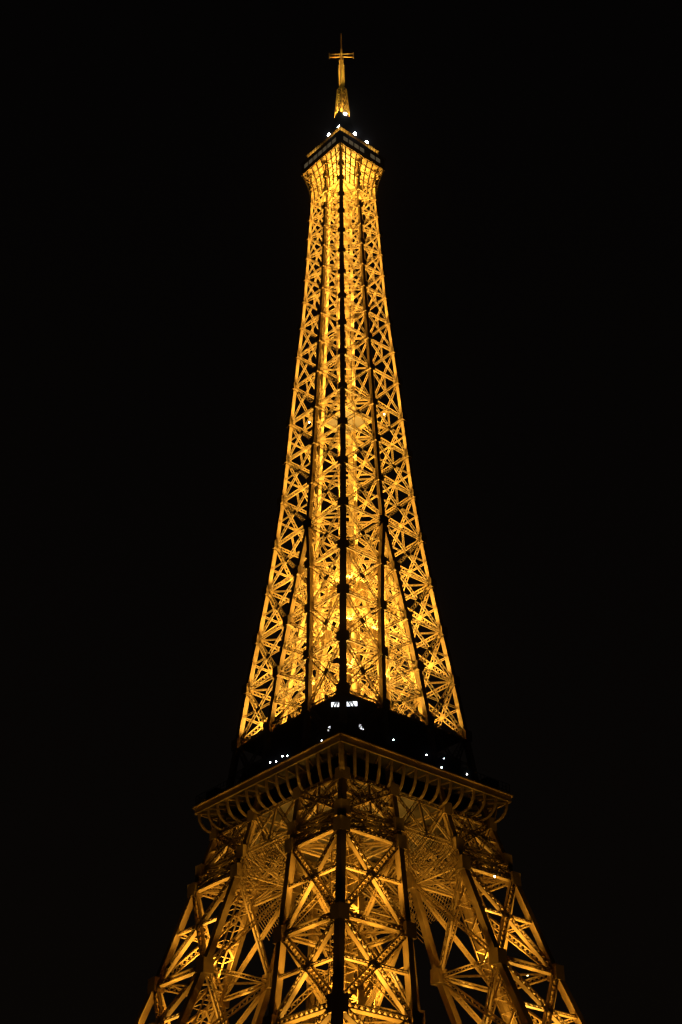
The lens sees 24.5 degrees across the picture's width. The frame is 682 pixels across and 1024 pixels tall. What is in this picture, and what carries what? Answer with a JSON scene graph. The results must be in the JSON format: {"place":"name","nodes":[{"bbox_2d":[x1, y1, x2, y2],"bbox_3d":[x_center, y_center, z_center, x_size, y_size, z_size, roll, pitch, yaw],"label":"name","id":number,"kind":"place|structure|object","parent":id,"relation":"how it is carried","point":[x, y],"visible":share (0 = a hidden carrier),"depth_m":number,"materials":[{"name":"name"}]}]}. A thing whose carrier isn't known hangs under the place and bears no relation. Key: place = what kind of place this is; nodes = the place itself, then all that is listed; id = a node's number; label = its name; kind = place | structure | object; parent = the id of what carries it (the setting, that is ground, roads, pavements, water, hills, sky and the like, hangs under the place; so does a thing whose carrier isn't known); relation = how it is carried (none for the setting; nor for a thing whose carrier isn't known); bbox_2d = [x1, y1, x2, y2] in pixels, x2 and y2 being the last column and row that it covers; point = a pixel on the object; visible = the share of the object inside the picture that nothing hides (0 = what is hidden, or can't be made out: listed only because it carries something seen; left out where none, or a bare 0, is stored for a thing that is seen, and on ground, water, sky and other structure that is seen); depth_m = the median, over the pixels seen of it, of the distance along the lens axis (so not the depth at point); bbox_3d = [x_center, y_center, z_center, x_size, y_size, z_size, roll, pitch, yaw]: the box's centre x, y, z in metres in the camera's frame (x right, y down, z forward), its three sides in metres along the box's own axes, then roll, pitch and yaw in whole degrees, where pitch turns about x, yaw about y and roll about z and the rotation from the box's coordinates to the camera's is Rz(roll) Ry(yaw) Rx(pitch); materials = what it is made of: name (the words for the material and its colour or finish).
{"place":"outdoors","nodes":[
{"label":"outdoors","id":0,"kind":"place"},
{"bbox_2d":[0,0,681,1023],"label":"sky","id":1,"kind":"structure","parent":0,"point":[155,196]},
{"label":"ground","id":2,"kind":"structure","parent":0,"visible":0},
{"bbox_2d":[134,85,586,1023],"bbox_3d":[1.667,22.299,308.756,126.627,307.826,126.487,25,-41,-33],"label":"tower","id":3,"kind":"structure","parent":2,"relation":"on","point":[350,919],"depth_m":282.37,"materials":[{"name":"gold metal"}]},
{"bbox_2d":[329,34,353,89],"bbox_3d":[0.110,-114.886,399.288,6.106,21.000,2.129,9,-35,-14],"label":"antenna","id":4,"kind":"object","parent":3,"relation":"on","point":[341,73],"visible":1,"depth_m":398.15,"materials":[{"name":"paint"}]},
{"bbox_2d":[304,136,379,167],"bbox_3d":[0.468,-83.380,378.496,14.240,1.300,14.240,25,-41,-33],"label":"windows","id":5,"kind":"structure","parent":3,"relation":"on","point":[333,141],"depth_m":373.91,"materials":[{"name":"black glass"}]},
{"bbox_2d":[300,119,385,172],"bbox_3d":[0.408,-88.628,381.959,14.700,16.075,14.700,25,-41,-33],"label":"observation deck","id":6,"kind":"structure","parent":3,"relation":"attached to","point":[339,134],"depth_m":375.21,"materials":[{"name":"brown metal"}]},
{"bbox_2d":[328,701,363,729],"bbox_3d":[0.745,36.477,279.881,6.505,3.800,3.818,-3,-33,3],"label":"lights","id":7,"kind":"object","parent":3,"relation":"attached to","point":[354,702],"visible":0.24,"depth_m":279.10},
{"bbox_2d":[326,407,369,433],"bbox_3d":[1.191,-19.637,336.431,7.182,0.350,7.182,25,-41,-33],"label":"eiffel tower intermediate platform","id":8,"kind":"structure","parent":3,"relation":"attached to","point":[359,422],"depth_m":336.39,"materials":[{"name":"gold metal"}]},
{"bbox_2d":[195,695,509,874],"bbox_3d":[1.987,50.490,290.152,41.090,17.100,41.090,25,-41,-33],"label":"eiffel tower second floor decks","id":9,"kind":"object","parent":3,"relation":"attached to","point":[405,734],"visible":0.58,"depth_m":282.55,"materials":[{"name":"brown metal"}]}
]}

